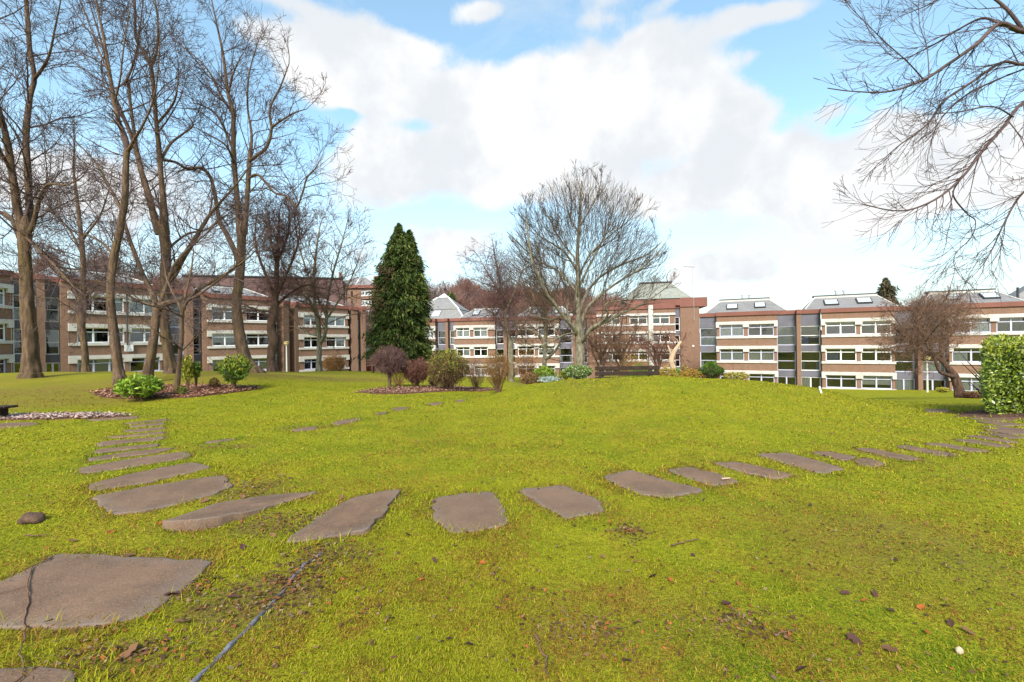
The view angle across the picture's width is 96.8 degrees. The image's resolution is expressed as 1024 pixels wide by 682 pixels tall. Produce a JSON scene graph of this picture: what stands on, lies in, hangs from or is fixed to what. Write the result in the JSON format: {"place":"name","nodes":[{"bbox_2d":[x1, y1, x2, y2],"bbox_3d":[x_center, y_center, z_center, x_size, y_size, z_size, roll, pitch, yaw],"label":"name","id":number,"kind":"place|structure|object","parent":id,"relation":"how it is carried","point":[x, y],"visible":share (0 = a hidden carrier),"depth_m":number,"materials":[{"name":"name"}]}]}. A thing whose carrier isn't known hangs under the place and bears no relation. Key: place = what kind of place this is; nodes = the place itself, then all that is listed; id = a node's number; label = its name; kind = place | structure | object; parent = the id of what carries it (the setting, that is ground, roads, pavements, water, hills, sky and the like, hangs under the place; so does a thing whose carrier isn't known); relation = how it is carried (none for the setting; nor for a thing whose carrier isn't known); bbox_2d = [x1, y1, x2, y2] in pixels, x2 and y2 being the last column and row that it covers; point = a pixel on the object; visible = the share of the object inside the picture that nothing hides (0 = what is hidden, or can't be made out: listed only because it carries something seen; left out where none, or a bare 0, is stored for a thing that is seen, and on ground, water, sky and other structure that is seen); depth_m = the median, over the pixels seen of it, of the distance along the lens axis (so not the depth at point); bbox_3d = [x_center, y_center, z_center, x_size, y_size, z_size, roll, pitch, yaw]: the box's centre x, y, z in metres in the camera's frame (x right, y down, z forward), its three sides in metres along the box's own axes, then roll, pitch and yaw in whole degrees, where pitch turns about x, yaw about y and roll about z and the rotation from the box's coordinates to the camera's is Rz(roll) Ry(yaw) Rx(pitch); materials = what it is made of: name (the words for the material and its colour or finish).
{"place":"outdoors","nodes":[
{"label":"outdoors","id":0,"kind":"place"},
{"bbox_2d":[11,317,912,364],"bbox_3d":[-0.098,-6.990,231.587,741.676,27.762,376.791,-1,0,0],"label":"hill","id":1,"kind":"structure","parent":0,"point":[368,346],"depth_m":110.56,"materials":[{"name":"brown plant"}]},
{"bbox_2d":[182,272,343,304],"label":"long block","id":2,"kind":"structure","parent":1,"relation":"on","point":[332,298],"depth_m":115.75,"materials":[{"name":"brick"}]},
{"bbox_2d":[343,276,377,336],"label":"tower block","id":3,"kind":"structure","parent":1,"relation":"on","point":[366,282],"depth_m":128.40,"materials":[{"name":"brick"}]},
{"bbox_2d":[446,288,474,311],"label":"hill tree","id":4,"kind":"object","parent":1,"relation":"on","point":[460,301],"visible":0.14,"depth_m":113.60,"materials":[{"name":"brown plant"}]},
{"bbox_2d":[456,276,483,310],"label":"hill tree","id":5,"kind":"object","parent":1,"relation":"on","point":[470,287],"visible":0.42,"depth_m":157.57,"materials":[{"name":"brown plant"}]},
{"bbox_2d":[0,365,1023,681],"bbox_3d":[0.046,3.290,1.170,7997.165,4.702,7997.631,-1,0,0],"label":"lawn","id":6,"kind":"structure","parent":0,"point":[50,383],"depth_m":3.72,"materials":[{"name":"green plant"}]},
{"bbox_2d":[0,422,38,427],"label":"stepping slab","id":7,"kind":"structure","parent":6,"relation":"on","point":[14,424],"depth_m":8.83,"materials":[{"name":"stone"}]},
{"bbox_2d":[17,512,45,524],"bbox_3d":[-4.117,1.525,3.913,0.193,0.107,0.154,-1,0,0],"label":"stone","id":8,"kind":"object","parent":6,"relation":"on","point":[32,517],"visible":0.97,"depth_m":3.86,"materials":[{"name":"stone"}]},
{"bbox_2d":[0,667,74,681],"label":"stepping slab","id":9,"kind":"structure","parent":6,"relation":"on","point":[50,675],"depth_m":2.07,"materials":[{"name":"stone"}]},
{"bbox_2d":[0,414,128,420],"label":"rubble strip","id":10,"kind":"object","parent":6,"relation":"on","point":[55,418],"visible":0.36,"depth_m":9.47,"materials":[{"name":"stone"}]},
{"bbox_2d":[0,104,181,371],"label":"bare tree","id":11,"kind":"object","parent":6,"relation":"on","point":[85,366],"visible":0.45,"depth_m":25.89,"materials":[{"name":"brown plant"}]},
{"bbox_2d":[0,0,187,378],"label":"bare tree","id":12,"kind":"object","parent":6,"relation":"on","point":[30,365],"visible":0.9,"depth_m":16.83,"materials":[{"name":"brown plant"}]},
{"bbox_2d":[0,554,212,629],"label":"stepping slab","id":13,"kind":"structure","parent":6,"relation":"on","point":[80,589],"depth_m":2.81,"materials":[{"name":"stone"}]},
{"bbox_2d":[0,554,51,681],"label":"fallen twig","id":14,"kind":"object","parent":13,"relation":"on","point":[26,607],"visible":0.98,"depth_m":2.58,"materials":[{"name":"brown wood"}]},
{"bbox_2d":[6,0,231,385],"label":"bare tree","id":15,"kind":"object","parent":6,"relation":"on","point":[118,371],"visible":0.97,"depth_m":15.02,"materials":[{"name":"brown plant"}]},
{"bbox_2d":[94,444,158,452],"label":"stepping slab","id":16,"kind":"structure","parent":6,"relation":"on","point":[106,450],"depth_m":6.67,"materials":[{"name":"stone"}]},
{"bbox_2d":[88,448,172,460],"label":"stepping slab","id":17,"kind":"structure","parent":6,"relation":"on","point":[132,453],"depth_m":6.31,"materials":[{"name":"stone"}]},
{"bbox_2d":[96,436,164,446],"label":"stepping slab","id":18,"kind":"structure","parent":6,"relation":"on","point":[112,442],"depth_m":7.14,"materials":[{"name":"stone"}]},
{"bbox_2d":[79,452,190,473],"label":"stepping slab","id":19,"kind":"structure","parent":6,"relation":"on","point":[135,462],"depth_m":5.83,"materials":[{"name":"stone"}]},
{"bbox_2d":[105,431,164,437],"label":"stepping slab","id":20,"kind":"structure","parent":6,"relation":"on","point":[140,434],"depth_m":7.60,"materials":[{"name":"stone"}]},
{"bbox_2d":[89,462,209,490],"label":"stepping slab","id":21,"kind":"structure","parent":6,"relation":"on","point":[150,476],"depth_m":5.19,"materials":[{"name":"stone"}]},
{"bbox_2d":[92,475,232,514],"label":"stepping slab","id":22,"kind":"structure","parent":6,"relation":"on","point":[144,499],"depth_m":4.54,"materials":[{"name":"stone"}]},
{"bbox_2d":[40,149,292,383],"bbox_3d":[-11.717,-2.572,16.104,11.104,8.505,4.461,-1,0,18],"label":"bare tree","id":23,"kind":"object","parent":6,"relation":"on","point":[149,362],"visible":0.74,"depth_m":15.64,"materials":[{"name":"brown plant"}]},
{"bbox_2d":[29,0,304,373],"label":"bare tree","id":24,"kind":"object","parent":6,"relation":"on","point":[169,360],"visible":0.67,"depth_m":18.13,"materials":[{"name":"brown plant"}]},
{"bbox_2d":[92,385,261,398],"bbox_3d":[-10.327,1.528,13.630,4.648,0.208,2.389,-1,0,0],"label":"mulch bed","id":25,"kind":"object","parent":6,"relation":"on","point":[190,396],"visible":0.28,"depth_m":12.92,"materials":[{"name":"soil"}]},
{"bbox_2d":[111,371,165,401],"bbox_3d":[-9.977,1.285,12.178,1.203,0.969,1.244,-1,0,0],"label":"shrub","id":26,"kind":"object","parent":25,"relation":"on","point":[151,385],"visible":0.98,"depth_m":11.98,"materials":[{"name":"green plant"}]},
{"bbox_2d":[63,206,280,393],"bbox_3d":[-9.021,-0.911,11.956,6.475,5.409,3.947,-1,0,39],"label":"young tree","id":27,"kind":"object","parent":25,"relation":"on","point":[182,308],"visible":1,"depth_m":12.15,"materials":[{"name":"brown plant"}]},
{"bbox_2d":[181,354,194,388],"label":"shrub","id":28,"kind":"object","parent":25,"relation":"on","point":[187,372],"visible":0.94,"depth_m":13.56,"materials":[{"name":"green plant"}]},
{"bbox_2d":[191,361,203,388],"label":"shrub","id":29,"kind":"object","parent":25,"relation":"on","point":[197,368],"visible":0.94,"depth_m":13.78,"materials":[{"name":"green plant"}]},
{"bbox_2d":[214,353,255,388],"bbox_3d":[-8.509,0.982,13.986,1.105,1.246,0.938,-1,0,0],"label":"shrub","id":30,"kind":"object","parent":25,"relation":"on","point":[234,369],"visible":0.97,"depth_m":13.85,"materials":[{"name":"green plant"}]},
{"bbox_2d":[0,266,365,372],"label":"apartment terrace","id":31,"kind":"structure","parent":6,"relation":"on","point":[349,330],"depth_m":43.41,"materials":[{"name":"brown brick"}]},
{"bbox_2d":[77,328,123,342],"bbox_3d":[-35.841,-0.500,39.661,0.175,1.300,3.220,-1,0,30],"label":"window","id":32,"kind":"structure","parent":31,"relation":"in","point":[91,336],"depth_m":39.17,"materials":[{"name":"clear glass"}]},
{"bbox_2d":[77,358,124,371],"bbox_3d":[-35.790,2.200,39.654,0.145,1.300,3.220,-1,0,30],"label":"window","id":33,"kind":"structure","parent":31,"relation":"in","point":[96,365],"depth_m":39.56,"materials":[{"name":"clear glass"}]},
{"bbox_2d":[129,299,151,312],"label":"window","id":34,"kind":"structure","parent":31,"relation":"in","point":[130,306],"depth_m":42.12,"materials":[{"name":"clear glass"}]},
{"bbox_2d":[212,333,234,345],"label":"window","id":35,"kind":"structure","parent":31,"relation":"in","point":[224,338],"depth_m":47.48,"materials":[{"name":"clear glass"}]},
{"bbox_2d":[162,491,316,530],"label":"stepping slab","id":36,"kind":"structure","parent":6,"relation":"on","point":[217,514],"depth_m":3.96,"materials":[{"name":"stone"}]},
{"bbox_2d":[120,0,361,372],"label":"bare tree","id":37,"kind":"object","parent":6,"relation":"on","point":[238,331],"visible":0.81,"depth_m":19.10,"materials":[{"name":"brown plant"}]},
{"bbox_2d":[190,552,321,681],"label":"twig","id":38,"kind":"object","parent":6,"relation":"on","point":[225,650],"visible":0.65,"depth_m":2.34,"materials":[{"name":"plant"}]},
{"bbox_2d":[191,173,347,371],"bbox_3d":[-13.206,-3.467,24.889,7.052,10.842,7.277,-1,0,0],"label":"bare tree","id":39,"kind":"object","parent":6,"relation":"on","point":[278,287],"visible":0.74,"depth_m":24.79,"materials":[{"name":"brown plant"}]},
{"bbox_2d":[249,188,394,370],"bbox_3d":[-12.371,-3.952,29.609,10.951,12.418,5.928,-1,0,19],"label":"bare tree","id":40,"kind":"object","parent":6,"relation":"on","point":[319,323],"visible":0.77,"depth_m":29.53,"materials":[{"name":"brown plant"}]},
{"bbox_2d":[322,350,347,370],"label":"shrub","id":41,"kind":"object","parent":6,"relation":"on","point":[329,365],"visible":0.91,"depth_m":37.72,"materials":[{"name":"brown plant"}]},
{"bbox_2d":[287,489,399,542],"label":"stepping slab","id":42,"kind":"structure","parent":6,"relation":"on","point":[357,512],"depth_m":3.84,"materials":[{"name":"stone"}]},
{"bbox_2d":[352,222,438,370],"bbox_3d":[-8.395,-3.025,33.182,6.026,11.255,5.948,-1,0,0],"label":"conifer","id":43,"kind":"object","parent":6,"relation":"on","point":[401,319],"visible":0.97,"depth_m":32.05,"materials":[{"name":"green plant"}]},
{"bbox_2d":[354,386,493,393],"bbox_3d":[-2.882,1.715,15.737,2.251,0.394,5.441,-1,0,38],"label":"mulch bed","id":44,"kind":"object","parent":6,"relation":"on","point":[425,391],"visible":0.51,"depth_m":14.57,"materials":[{"name":"soil"}]},
{"bbox_2d":[369,344,409,386],"bbox_3d":[-4.311,0.900,16.009,1.485,1.621,1.341,-1,0,0],"label":"shrub","id":45,"kind":"object","parent":44,"relation":"on","point":[391,359],"visible":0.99,"depth_m":15.79,"materials":[{"name":"brown plant"}]},
{"bbox_2d":[400,356,430,385],"bbox_3d":[-3.412,1.145,16.413,1.211,1.207,1.356,-1,0,24],"label":"shrub","id":46,"kind":"object","parent":44,"relation":"on","point":[411,376],"visible":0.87,"depth_m":16.20,"materials":[{"name":"brown plant"}]},
{"bbox_2d":[418,348,471,389],"bbox_3d":[-2.248,1.031,15.623,1.863,1.688,1.787,-1,0,0],"label":"shrub","id":47,"kind":"object","parent":44,"relation":"on","point":[452,367],"visible":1,"depth_m":15.38,"materials":[{"name":"green plant"}]},
{"bbox_2d":[466,359,484,388],"bbox_3d":[-1.341,1.299,16.985,0.886,1.351,0.871,-1,0,-20],"label":"shrub","id":48,"kind":"object","parent":44,"relation":"on","point":[475,383],"visible":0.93,"depth_m":16.94,"materials":[{"name":"brown plant"}]},
{"bbox_2d":[428,294,468,351],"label":"apartment block","id":49,"kind":"structure","parent":6,"relation":"on","point":[448,306],"depth_m":78.53,"materials":[{"name":"stone"}]},
{"bbox_2d":[431,492,508,533],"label":"stepping slab","id":50,"kind":"structure","parent":6,"relation":"on","point":[464,510],"depth_m":4.03,"materials":[{"name":"stone"}]},
{"bbox_2d":[479,349,514,392],"bbox_3d":[-0.485,1.033,15.006,1.165,1.624,1.110,-1,0,40],"label":"shrub","id":51,"kind":"object","parent":6,"relation":"on","point":[497,378],"visible":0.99,"depth_m":14.90,"materials":[{"name":"brown plant"}]},
{"bbox_2d":[455,232,554,381],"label":"birch tree","id":52,"kind":"object","parent":6,"relation":"on","point":[502,310],"visible":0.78,"depth_m":41.81,"materials":[{"name":"brown plant"}]},
{"bbox_2d":[424,305,596,377],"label":"apartment terrace","id":53,"kind":"structure","parent":6,"relation":"on","point":[469,339],"depth_m":63.72,"materials":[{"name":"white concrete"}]},
{"bbox_2d":[0,374,1022,681],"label":"leaf litter","id":54,"kind":"object","parent":6,"relation":"on","point":[296,584],"visible":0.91,"depth_m":2.70,"materials":[{"name":"brown plant"}]},
{"bbox_2d":[0,383,1023,418],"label":"bark chips","id":55,"kind":"object","parent":6,"relation":"on","point":[194,390],"visible":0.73,"depth_m":13.34,"materials":[{"name":"brown plant"}]},
{"bbox_2d":[511,349,539,380],"bbox_3d":[0.777,1.859,29.898,2.279,2.840,1.980,-1,0,-40],"label":"shrub","id":56,"kind":"object","parent":6,"relation":"on","point":[525,369],"visible":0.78,"depth_m":29.90,"materials":[{"name":"brown plant"}]},
{"bbox_2d":[521,372,540,384],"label":"shrub","id":57,"kind":"object","parent":6,"relation":"on","point":[528,378],"visible":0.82,"depth_m":13.73,"materials":[{"name":"brown plant"}]},
{"bbox_2d":[533,365,557,382],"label":"shrub","id":58,"kind":"object","parent":6,"relation":"on","point":[543,371],"visible":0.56,"depth_m":14.01,"materials":[{"name":"green plant"}]},
{"bbox_2d":[507,245,591,366],"bbox_3d":[2.958,-2.260,40.339,7.005,12.977,7.064,-1,0,-9],"label":"birch tree","id":59,"kind":"object","parent":6,"relation":"on","point":[544,338],"visible":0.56,"depth_m":39.78,"materials":[{"name":"brown plant"}]},
{"bbox_2d":[520,485,603,518],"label":"stepping slab","id":60,"kind":"structure","parent":6,"relation":"on","point":[563,501],"depth_m":4.25,"materials":[{"name":"stone"}]},
{"bbox_2d":[562,364,592,378],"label":"shrub","id":61,"kind":"object","parent":6,"relation":"on","point":[570,370],"visible":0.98,"depth_m":13.40,"materials":[{"name":"green plant"}]},
{"bbox_2d":[498,159,680,378],"bbox_3d":[4.474,-3.875,28.038,10.984,13.973,9.655,-1,0,0],"label":"ash tree","id":62,"kind":"object","parent":6,"relation":"on","point":[577,329],"visible":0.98,"depth_m":26.77,"materials":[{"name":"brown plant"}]},
{"bbox_2d":[570,296,635,376],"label":"thicket tree","id":63,"kind":"object","parent":6,"relation":"on","point":[601,350],"visible":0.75,"depth_m":47.79,"materials":[{"name":"brown plant"}]},
{"bbox_2d":[586,305,655,376],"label":"small tree","id":64,"kind":"object","parent":6,"relation":"on","point":[621,356],"visible":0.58,"depth_m":51.80,"materials":[{"name":"brown plant"}]},
{"bbox_2d":[595,365,658,377],"bbox_3d":[3.381,1.183,13.594,1.870,0.940,0.582,-1,0,1],"label":"park bench","id":65,"kind":"object","parent":6,"relation":"on","point":[601,373],"visible":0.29,"depth_m":13.30,"materials":[{"name":"brown wood"}]},
{"bbox_2d":[596,281,706,374],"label":"apartment block","id":66,"kind":"structure","parent":6,"relation":"on","point":[678,309],"depth_m":68.04,"materials":[{"name":"brown brick"}]},
{"bbox_2d":[604,470,701,497],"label":"stepping slab","id":67,"kind":"structure","parent":6,"relation":"on","point":[647,484],"depth_m":4.62,"materials":[{"name":"stone"}]},
{"bbox_2d":[623,321,691,375],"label":"thicket tree","id":68,"kind":"object","parent":6,"relation":"on","point":[657,353],"visible":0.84,"depth_m":21.97,"materials":[{"name":"brown plant"}]},
{"bbox_2d":[656,365,678,376],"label":"shrub","id":69,"kind":"object","parent":6,"relation":"on","point":[669,370],"visible":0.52,"depth_m":14.23,"materials":[{"name":"yellow plant"}]},
{"bbox_2d":[662,328,690,371],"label":"dead tree","id":70,"kind":"object","parent":6,"relation":"on","point":[671,358],"visible":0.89,"depth_m":18.95,"materials":[{"name":"beige wood"}]},
{"bbox_2d":[679,367,704,377],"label":"shrub","id":71,"kind":"object","parent":6,"relation":"on","point":[690,371],"visible":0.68,"depth_m":14.07,"materials":[{"name":"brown plant"}]},
{"bbox_2d":[669,467,737,485],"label":"stepping slab","id":72,"kind":"structure","parent":6,"relation":"on","point":[698,474],"depth_m":4.93,"materials":[{"name":"stone"}]},
{"bbox_2d":[697,361,725,378],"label":"shrub","id":73,"kind":"object","parent":6,"relation":"on","point":[716,371],"visible":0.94,"depth_m":13.89,"materials":[{"name":"green plant"}]},
{"bbox_2d":[723,371,750,379],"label":"shrub","id":74,"kind":"object","parent":6,"relation":"on","point":[736,375],"visible":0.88,"depth_m":13.71,"materials":[{"name":"yellow plant"}]},
{"bbox_2d":[715,462,792,478],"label":"stepping slab","id":75,"kind":"structure","parent":6,"relation":"on","point":[750,469],"depth_m":5.11,"materials":[{"name":"stone"}]},
{"bbox_2d":[758,453,843,473],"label":"stepping slab","id":76,"kind":"structure","parent":6,"relation":"on","point":[802,462],"depth_m":5.37,"materials":[{"name":"stone"}]},
{"bbox_2d":[812,451,855,459],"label":"stepping slab","id":77,"kind":"structure","parent":6,"relation":"on","point":[837,455],"depth_m":5.70,"materials":[{"name":"stone"}]},
{"bbox_2d":[699,285,1023,390],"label":"apartment terrace","id":78,"kind":"structure","parent":6,"relation":"on","point":[818,341],"depth_m":46.74,"materials":[{"name":"brown concrete"}]},
{"bbox_2d":[700,328,716,345],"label":"window","id":79,"kind":"structure","parent":78,"relation":"in","point":[704,341],"depth_m":52.66,"materials":[{"name":"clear glass"}]},
{"bbox_2d":[720,349,743,360],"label":"window","id":80,"kind":"structure","parent":78,"relation":"in","point":[725,356],"depth_m":50.72,"materials":[{"name":"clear glass"}]},
{"bbox_2d":[720,324,743,335],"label":"window","id":81,"kind":"structure","parent":78,"relation":"in","point":[731,331],"depth_m":50.70,"materials":[{"name":"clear glass"}]},
{"bbox_2d":[748,349,773,360],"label":"window","id":82,"kind":"structure","parent":78,"relation":"in","point":[752,356],"depth_m":49.43,"materials":[{"name":"clear glass"}]},
{"bbox_2d":[777,326,795,344],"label":"window","id":83,"kind":"structure","parent":78,"relation":"in","point":[786,335],"depth_m":49.17,"materials":[{"name":"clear glass"}]},
{"bbox_2d":[825,321,855,334],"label":"window","id":84,"kind":"structure","parent":78,"relation":"in","point":[840,329],"depth_m":46.24,"materials":[{"name":"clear glass"}]},
{"bbox_2d":[826,348,856,360],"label":"window","id":85,"kind":"structure","parent":78,"relation":"in","point":[830,356],"depth_m":46.49,"materials":[{"name":"clear glass"}]},
{"bbox_2d":[861,376,891,388],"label":"window","id":86,"kind":"structure","parent":78,"relation":"in","point":[869,380],"depth_m":44.93,"materials":[{"name":"clear glass"}]},
{"bbox_2d":[895,378,914,389],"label":"window","id":87,"kind":"structure","parent":78,"relation":"in","point":[900,384],"depth_m":44.64,"materials":[{"name":"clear glass"}]},
{"bbox_2d":[952,348,981,361],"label":"window","id":88,"kind":"structure","parent":78,"relation":"in","point":[959,358],"depth_m":42.12,"materials":[{"name":"clear glass"}]},
{"bbox_2d":[960,377,980,390],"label":"window","id":89,"kind":"structure","parent":78,"relation":"in","point":[964,380],"depth_m":41.84,"materials":[{"name":"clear glass"}]},
{"bbox_2d":[961,318,990,332],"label":"window","id":90,"kind":"structure","parent":78,"relation":"in","point":[987,326],"depth_m":41.51,"materials":[{"name":"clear glass"}]},
{"bbox_2d":[854,458,884,466],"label":"stepping slab","id":91,"kind":"structure","parent":6,"relation":"on","point":[867,461],"depth_m":5.38,"materials":[{"name":"stone"}]},
{"bbox_2d":[876,277,901,305],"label":"conifer","id":92,"kind":"object","parent":6,"relation":"on","point":[887,288],"visible":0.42,"depth_m":84.23,"materials":[{"name":"green plant"}]},
{"bbox_2d":[857,448,920,460],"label":"stepping slab","id":93,"kind":"structure","parent":6,"relation":"on","point":[893,455],"depth_m":5.70,"materials":[{"name":"stone"}]},
{"bbox_2d":[813,0,1023,322],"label":"overhanging tree","id":94,"kind":"object","parent":6,"relation":"on","point":[1018,28],"visible":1,"depth_m":8.62,"materials":[{"name":"brown plant"}]},
{"bbox_2d":[896,445,956,456],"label":"stepping slab","id":95,"kind":"structure","parent":6,"relation":"on","point":[927,451],"depth_m":5.88,"materials":[{"name":"stone"}]},
{"bbox_2d":[865,283,991,397],"bbox_3d":[16.651,0.109,17.885,6.338,4.848,3.874,-1,0,0],"label":"thorn tree","id":96,"kind":"object","parent":6,"relation":"on","point":[925,331],"visible":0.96,"depth_m":17.78,"materials":[{"name":"brown plant"}]},
{"bbox_2d":[925,443,989,451],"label":"stepping slab","id":97,"kind":"structure","parent":6,"relation":"on","point":[951,446],"depth_m":6.16,"materials":[{"name":"stone"}]},
{"bbox_2d":[955,439,1013,447],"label":"stepping slab","id":98,"kind":"structure","parent":6,"relation":"on","point":[973,441],"depth_m":6.46,"materials":[{"name":"stone"}]},
{"bbox_2d":[954,409,1023,418],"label":"bare soil","id":99,"kind":"structure","parent":6,"relation":"on","point":[981,414],"depth_m":9.40,"materials":[{"name":"brown soil"}]},
{"bbox_2d":[959,331,1023,413],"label":"laurel hedge","id":100,"kind":"object","parent":6,"relation":"on","point":[1001,377],"visible":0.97,"depth_m":9.47,"materials":[{"name":"green plant"}]},
{"bbox_2d":[968,435,1017,442],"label":"stepping slab","id":101,"kind":"structure","parent":6,"relation":"on","point":[990,438],"depth_m":6.73,"materials":[{"name":"stone"}]},
{"bbox_2d":[976,421,1023,425],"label":"stepping slab","id":102,"kind":"structure","parent":6,"relation":"on","point":[999,423],"depth_m":8.24,"materials":[{"name":"stone"}]},
{"bbox_2d":[984,429,1023,434],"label":"stepping slab","id":103,"kind":"structure","parent":6,"relation":"on","point":[1008,431],"depth_m":7.37,"materials":[{"name":"stone"}]},
{"bbox_2d":[0,0,1023,323],"label":"sky","id":104,"kind":"structure","parent":0,"point":[456,110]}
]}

